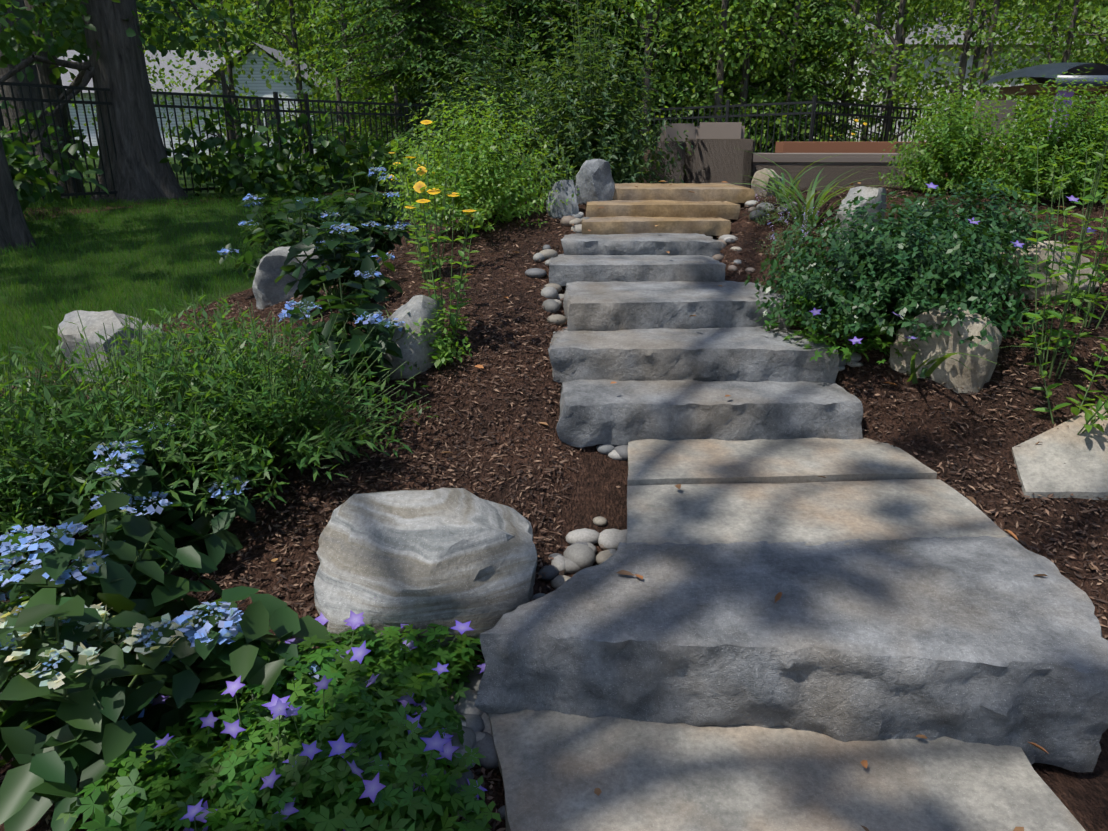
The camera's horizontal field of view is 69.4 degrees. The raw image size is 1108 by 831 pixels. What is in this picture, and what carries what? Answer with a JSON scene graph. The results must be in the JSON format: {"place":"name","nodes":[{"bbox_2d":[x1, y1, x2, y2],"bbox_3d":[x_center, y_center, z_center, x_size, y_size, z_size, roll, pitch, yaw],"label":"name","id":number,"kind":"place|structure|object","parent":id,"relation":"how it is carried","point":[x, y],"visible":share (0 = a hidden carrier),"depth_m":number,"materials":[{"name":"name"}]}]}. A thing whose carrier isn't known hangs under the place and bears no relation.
{"place":"outdoors","nodes":[
{"label":"outdoors","id":0,"kind":"place"},
{"bbox_2d":[68,93,215,136],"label":"neighbour house walls","id":1,"kind":"structure","parent":0,"point":[72,110],"depth_m":28.61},
{"bbox_2d":[75,137,217,156],"bbox_3d":[-18.742,-9.563,28.821,14.200,0.900,0.100,-1,20,-2],"label":"house base board","id":2,"kind":"object","parent":1,"relation":"attached to","point":[95,143],"depth_m":28.83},
{"bbox_2d":[59,42,343,92],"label":"house roof","id":3,"kind":"structure","parent":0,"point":[66,77],"depth_m":29.27,"materials":[{"name":"grey"}]},
{"bbox_2d":[0,191,541,374],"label":"lawn grass","id":4,"kind":"structure","parent":0,"point":[195,199],"depth_m":7.36,"materials":[{"name":"green plant"}]},
{"bbox_2d":[0,143,1107,830],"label":"terrain","id":5,"kind":"structure","parent":0,"point":[596,491],"depth_m":3.68,"materials":[{"name":"brown soil"}]},
{"bbox_2d":[0,136,36,254],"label":"tree trunk","id":6,"kind":"object","parent":5,"relation":"on","point":[14,230],"visible":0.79,"depth_m":7.54,"materials":[{"name":"brown plant"}]},
{"bbox_2d":[0,0,86,184],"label":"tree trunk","id":7,"kind":"object","parent":5,"relation":"on","point":[17,94],"visible":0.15,"depth_m":13.37,"materials":[{"name":"brown plant"}]},
{"bbox_2d":[24,0,83,177],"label":"tree trunk","id":8,"kind":"object","parent":5,"relation":"on","point":[28,6],"visible":0.08,"depth_m":14.07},
{"bbox_2d":[34,51,82,197],"bbox_3d":[-6.728,-3.842,10.868,0.389,2.000,0.363,-1,20,-2],"label":"trunk","id":9,"kind":"object","parent":5,"relation":"on","point":[44,70],"visible":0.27,"depth_m":10.72,"materials":[{"name":"brown plant"}]},
{"bbox_2d":[58,310,169,381],"bbox_3d":[-2.528,-0.400,4.615,0.506,0.446,0.519,13,23,32],"label":"boulder","id":10,"kind":"object","parent":5,"relation":"on","point":[93,321],"visible":0.31,"depth_m":4.42,"materials":[{"name":"grey stone"}]},
{"bbox_2d":[79,0,187,203],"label":"tree trunk","id":11,"kind":"object","parent":5,"relation":"on","point":[140,171],"visible":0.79,"depth_m":10.15,"materials":[{"name":"brown plant"}]},
{"bbox_2d":[0,171,416,830],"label":"hydrangea leaves","id":12,"kind":"object","parent":5,"relation":"on","point":[88,739],"visible":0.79,"depth_m":2.29,"materials":[{"name":"green plant"}]},
{"bbox_2d":[0,167,410,718],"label":"hydrangea flowers","id":13,"kind":"object","parent":12,"relation":"on","point":[89,655],"visible":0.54,"depth_m":2.26,"materials":[{"name":"blue plant"}]},
{"bbox_2d":[0,294,437,570],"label":"amsonia leaves","id":14,"kind":"object","parent":5,"relation":"on","point":[13,518],"visible":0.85,"depth_m":3.12,"materials":[{"name":"green plant"}]},
{"bbox_2d":[211,46,337,157],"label":"house","id":15,"kind":"structure","parent":5,"relation":"on","point":[259,85],"depth_m":27.03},
{"bbox_2d":[246,95,274,131],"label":"window","id":16,"kind":"structure","parent":15,"relation":"attached to","point":[262,106],"depth_m":27.14,"materials":[{"name":"white wood"}]},
{"bbox_2d":[249,99,275,128],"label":"window","id":17,"kind":"structure","parent":15,"relation":"in","point":[260,107],"depth_m":27.25,"materials":[{"name":"glass"}]},
{"bbox_2d":[252,246,330,308],"bbox_3d":[-1.858,-0.979,5.642,0.528,0.447,0.423,-9,21,-24],"label":"block boulder","id":18,"kind":"object","parent":5,"relation":"on","point":[268,291],"visible":0.4,"depth_m":5.47,"materials":[{"name":"grey stone"}]},
{"bbox_2d":[379,295,441,379],"bbox_3d":[-0.722,-0.392,3.964,0.386,0.409,0.305,-10,22,-26],"label":"boulder","id":19,"kind":"object","parent":5,"relation":"on","point":[412,310],"visible":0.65,"depth_m":3.87,"materials":[{"name":"grey stone"}]},
{"bbox_2d":[314,487,536,648],"bbox_3d":[-0.426,0.484,2.678,0.739,0.473,0.544,-1,20,-2],"label":"boulder","id":20,"kind":"object","parent":5,"relation":"on","point":[423,559],"visible":0.98,"depth_m":2.51,"materials":[{"name":"grey stone"}]},
{"bbox_2d":[394,0,694,205],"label":"shrub viburnum leaves","id":21,"kind":"object","parent":5,"relation":"on","point":[619,157],"visible":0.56,"depth_m":8.88,"materials":[{"name":"green plant"}]},
{"bbox_2d":[0,82,1097,199],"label":"metal fence","id":22,"kind":"object","parent":5,"relation":"on","point":[306,100],"visible":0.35,"depth_m":12.11,"materials":[{"name":"black metal"}]},
{"bbox_2d":[0,0,1107,830],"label":"plant stems","id":23,"kind":"object","parent":5,"relation":"on","point":[336,290],"visible":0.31,"depth_m":3.37,"materials":[{"name":"green plant"}]},
{"bbox_2d":[388,119,866,211],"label":"yellow flowers","id":24,"kind":"object","parent":23,"relation":"attached to","point":[417,186],"visible":0.71,"depth_m":4.03,"materials":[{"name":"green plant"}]},
{"bbox_2d":[389,120,1107,432],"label":"plant stem leaves","id":25,"kind":"object","parent":23,"relation":"attached to","point":[1089,414],"visible":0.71,"depth_m":3.62,"materials":[{"name":"green plant"}]},
{"bbox_2d":[0,185,1107,830],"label":"mulch chips","id":26,"kind":"object","parent":5,"relation":"on","point":[548,471],"visible":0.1,"depth_m":3.52,"materials":[{"name":"brown wood"}]},
{"bbox_2d":[0,0,1107,185],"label":"tree","id":27,"kind":"object","parent":5,"relation":"on","point":[84,76],"visible":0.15,"depth_m":15.48,"materials":[{"name":"green plant"}]},
{"bbox_2d":[0,0,1107,220],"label":"background shrubs","id":28,"kind":"object","parent":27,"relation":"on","point":[17,150],"visible":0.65,"depth_m":14.62,"materials":[{"name":"green plant"}]},
{"bbox_2d":[546,180,578,217],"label":"boulder","id":29,"kind":"object","parent":5,"relation":"on","point":[567,189],"visible":0.69,"depth_m":5.46,"materials":[{"name":"grey stone"}]},
{"bbox_2d":[49,0,1102,139],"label":"forest treeline","id":30,"kind":"object","parent":5,"relation":"on","point":[175,44],"depth_m":56.50,"materials":[{"name":"green plant"}]},
{"bbox_2d":[575,159,614,204],"bbox_3d":[0.274,-1.656,5.758,0.275,0.362,0.305,16,25,37],"label":"boulder","id":31,"kind":"object","parent":5,"relation":"on","point":[594,180],"visible":0.71,"depth_m":5.66,"materials":[{"name":"grey stone"}]},
{"bbox_2d":[293,0,904,182],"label":"trees","id":32,"kind":"object","parent":5,"relation":"on","point":[408,32],"visible":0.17,"depth_m":15.16,"materials":[{"name":"green plant"}]},
{"bbox_2d":[134,182,1096,830],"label":"purple flowers","id":33,"kind":"object","parent":5,"relation":"on","point":[278,706],"visible":0.38,"depth_m":1.99,"materials":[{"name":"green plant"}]},
{"bbox_2d":[55,290,918,830],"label":"geranium leaves","id":34,"kind":"object","parent":33,"relation":"attached to","point":[223,780],"visible":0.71,"depth_m":1.95,"materials":[{"name":"green plant"}]},
{"bbox_2d":[549,254,725,285],"bbox_3d":[0.480,-0.901,4.884,1.037,0.134,0.520,-1,20,-2],"label":"stone step","id":35,"kind":"object","parent":5,"relation":"on","point":[564,269],"visible":0.88,"depth_m":4.66,"materials":[{"name":"grey stone"}]},
{"bbox_2d":[561,233,721,256],"bbox_3d":[0.534,-1.103,5.179,0.990,0.133,0.533,-1,20,-2],"label":"stone step","id":36,"kind":"object","parent":5,"relation":"on","point":[649,244],"visible":0.77,"depth_m":4.97,"materials":[{"name":"grey stone"}]},
{"bbox_2d":[441,200,862,820],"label":"river pebbles","id":37,"kind":"object","parent":5,"relation":"on","point":[579,554],"visible":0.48,"depth_m":3.08,"materials":[{"name":"grey stone"}]},
{"bbox_2d":[582,216,730,235],"bbox_3d":[0.669,-1.289,5.430,0.992,0.114,0.427,-1,20,-2],"label":"stone step","id":38,"kind":"object","parent":5,"relation":"on","point":[711,226],"visible":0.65,"depth_m":5.27,"materials":[{"name":"beige stone"}]},
{"bbox_2d":[586,200,739,219],"bbox_3d":[0.742,-1.470,5.696,1.057,0.114,0.474,-1,20,-2],"label":"stone step","id":39,"kind":"object","parent":5,"relation":"on","point":[680,209],"visible":0.77,"depth_m":5.48,"materials":[{"name":"beige stone"}]},
{"bbox_2d":[641,141,684,183],"bbox_3d":[1.634,-3.430,10.952,0.700,0.620,0.800,-3,20,-9],"label":"wicker chair frame","id":40,"kind":"object","parent":5,"relation":"on","point":[675,150],"visible":0.17,"depth_m":10.56,"materials":[{"name":"grey wicker"}]},
{"bbox_2d":[660,123,695,140],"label":"far wicker chair cushions","id":41,"kind":"object","parent":40,"relation":"on","point":[681,128],"visible":0.23,"depth_m":10.60,"materials":[{"name":"beige fabric"}]},
{"bbox_2d":[240,180,1095,830],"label":"leaf litter","id":42,"kind":"object","parent":5,"relation":"on","point":[778,596],"visible":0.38,"depth_m":2.76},
{"bbox_2d":[563,280,789,330],"bbox_3d":[0.640,-0.627,4.485,1.186,0.184,0.771,-1,20,-2],"label":"stone step","id":43,"kind":"object","parent":5,"relation":"on","point":[604,306],"visible":0.79,"depth_m":4.17,"materials":[{"name":"grey stone"}]},
{"bbox_2d":[612,182,754,202],"bbox_3d":[0.890,-1.695,6.080,1.092,0.114,0.714,-1,20,-2],"label":"stone step","id":44,"kind":"object","parent":5,"relation":"on","point":[722,192],"visible":0.77,"depth_m":5.77,"materials":[{"name":"beige stone"}]},
{"bbox_2d":[548,325,838,382],"bbox_3d":[0.657,-0.314,4.074,1.392,0.206,0.597,-1,20,-2],"label":"stone step","id":45,"kind":"object","parent":5,"relation":"on","point":[752,354],"visible":0.88,"depth_m":3.84,"materials":[{"name":"grey stone"}]},
{"bbox_2d":[556,379,862,447],"bbox_3d":[0.700,-0.040,3.796,1.398,0.217,0.512,-1,20,-2],"label":"stone step","id":46,"kind":"object","parent":5,"relation":"on","point":[596,412],"visible":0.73,"depth_m":3.59,"materials":[{"name":"grey stone"}]},
{"bbox_2d":[683,139,754,187],"bbox_3d":[1.978,-3.000,9.680,0.780,0.660,0.800,3,20,10],"label":"wicker chair","id":47,"kind":"object","parent":5,"relation":"on","point":[716,161],"visible":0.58,"depth_m":9.28,"materials":[{"name":"grey wicker"}]},
{"bbox_2d":[695,122,744,138],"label":"wicker chair cushions","id":48,"kind":"object","parent":47,"relation":"on","point":[720,130],"visible":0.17,"depth_m":9.33,"materials":[{"name":"beige fabric"}]},
{"bbox_2d":[383,149,1063,383],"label":"daylily leaves","id":49,"kind":"object","parent":5,"relation":"on","point":[783,197],"visible":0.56,"depth_m":5.16,"materials":[{"name":"green plant"}]},
{"bbox_2d":[375,67,1107,370],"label":"shrubs","id":50,"kind":"object","parent":5,"relation":"on","point":[957,156],"visible":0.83,"depth_m":5.23,"materials":[{"name":"green plant"}]},
{"bbox_2d":[751,168,781,196],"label":"tan boulder","id":51,"kind":"object","parent":5,"relation":"on","point":[762,177],"visible":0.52,"depth_m":5.90,"materials":[{"name":"beige stone"}]},
{"bbox_2d":[627,437,936,485],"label":"stone step","id":52,"kind":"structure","parent":5,"relation":"on","point":[710,461],"depth_m":3.36,"materials":[{"name":"grey stone"}]},
{"bbox_2d":[488,710,1085,830],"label":"stone step","id":53,"kind":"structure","parent":5,"relation":"on","point":[556,769],"depth_m":2.08,"materials":[{"name":"grey stone"}]},
{"bbox_2d":[474,536,1107,772],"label":"stone step","id":54,"kind":"object","parent":5,"relation":"on","point":[986,640],"visible":0.98,"depth_m":2.25,"materials":[{"name":"grey stone"}]},
{"bbox_2d":[754,173,828,248],"bbox_3d":[1.457,-1.280,4.960,0.440,0.391,0.870,-1,20,-2],"label":"catmint flower","id":55,"kind":"object","parent":5,"relation":"on","point":[789,212],"visible":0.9,"depth_m":4.92,"materials":[{"name":"purple plant"}]},
{"bbox_2d":[627,479,1016,545],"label":"stone step","id":56,"kind":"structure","parent":5,"relation":"on","point":[814,513],"depth_m":2.94,"materials":[{"name":"grey stone"}]},
{"bbox_2d":[751,143,924,189],"bbox_3d":[3.517,-3.188,10.301,2.384,0.600,1.033,-1,20,-2],"label":"wicker sofa frame","id":57,"kind":"object","parent":5,"relation":"on","point":[830,173],"visible":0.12,"depth_m":9.96,"materials":[{"name":"wicker"}]},
{"bbox_2d":[753,153,917,164],"bbox_3d":[3.509,-3.292,10.264,2.200,0.130,0.720,1,20,4],"label":"wicker sofa cushion","id":58,"kind":"object","parent":57,"relation":"on","point":[833,159],"visible":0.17,"depth_m":9.96,"materials":[{"name":"grey fabric"}]},
{"bbox_2d":[833,186,886,244],"bbox_3d":[1.875,-1.212,4.907,0.259,0.383,0.412,11,22,29],"label":"pointed boulder","id":59,"kind":"object","parent":5,"relation":"on","point":[866,192],"visible":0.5,"depth_m":4.76,"materials":[{"name":"grey stone"}]},
{"bbox_2d":[775,142,947,175],"bbox_3d":[4.582,-3.682,11.694,2.600,0.600,0.500,1,20,2],"label":"corten planter","id":60,"kind":"object","parent":5,"relation":"on","point":[830,147],"visible":0.21,"depth_m":11.40,"materials":[{"name":"brown metal"}]},
{"bbox_2d":[743,172,1068,348],"bbox_3d":[1.861,-0.827,4.057,1.750,0.756,1.484,-1,20,-2],"label":"flowering shrub","id":61,"kind":"object","parent":5,"relation":"on","point":[909,268],"visible":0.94,"depth_m":3.82,"materials":[{"name":"green plant"}]},
{"bbox_2d":[889,307,1002,393],"bbox_3d":[1.843,-0.328,3.772,0.461,0.392,0.314,14,24,34],"label":"tan boulder","id":62,"kind":"object","parent":5,"relation":"on","point":[954,374],"visible":0.77,"depth_m":3.64,"materials":[{"name":"beige stone"}]},
{"bbox_2d":[810,44,1106,144],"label":"white garage walls","id":63,"kind":"structure","parent":5,"relation":"on","point":[926,62],"depth_m":26.14,"materials":[{"name":"white paint"}]},
{"bbox_2d":[809,12,1105,58],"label":"house roof","id":64,"kind":"structure","parent":63,"relation":"on","point":[938,37],"depth_m":26.68,"materials":[{"name":"grey"}]},
{"bbox_2d":[969,100,1033,152],"bbox_3d":[6.126,-3.891,10.950,0.651,0.810,0.577,-3,20,-9],"label":"dark patio chair","id":65,"kind":"object","parent":5,"relation":"on","point":[1009,103],"visible":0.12,"depth_m":11.07,"materials":[{"name":"grey"}]},
{"bbox_2d":[985,240,1098,300],"bbox_3d":[2.517,-0.746,4.158,0.569,0.332,0.376,-1,20,-2],"label":"pale boulder","id":66,"kind":"object","parent":5,"relation":"on","point":[1062,285],"visible":0.25,"depth_m":4.03,"materials":[{"name":"beige stone"}]},
{"bbox_2d":[988,82,1107,165],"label":"play structure frame","id":67,"kind":"object","parent":5,"relation":"on","point":[1030,90],"visible":0.25,"depth_m":12.64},
{"bbox_2d":[982,62,1107,85],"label":"car","id":68,"kind":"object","parent":67,"relation":"on","point":[1050,70],"depth_m":11.73,"materials":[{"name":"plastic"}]},
{"bbox_2d":[1011,402,1107,499],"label":"flat stone","id":69,"kind":"object","parent":5,"relation":"on","point":[1042,468],"visible":0.9,"depth_m":3.31,"materials":[{"name":"beige stone"}]},
{"bbox_2d":[1048,89,1074,138],"bbox_3d":[7.396,-4.390,11.685,0.250,0.700,0.030,-1,20,-2],"label":"play structure hanging cloth","id":70,"kind":"object","parent":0,"point":[1068,93],"visible":0.21,"depth_m":11.60,"materials":[{"name":"fabric"}]}
]}

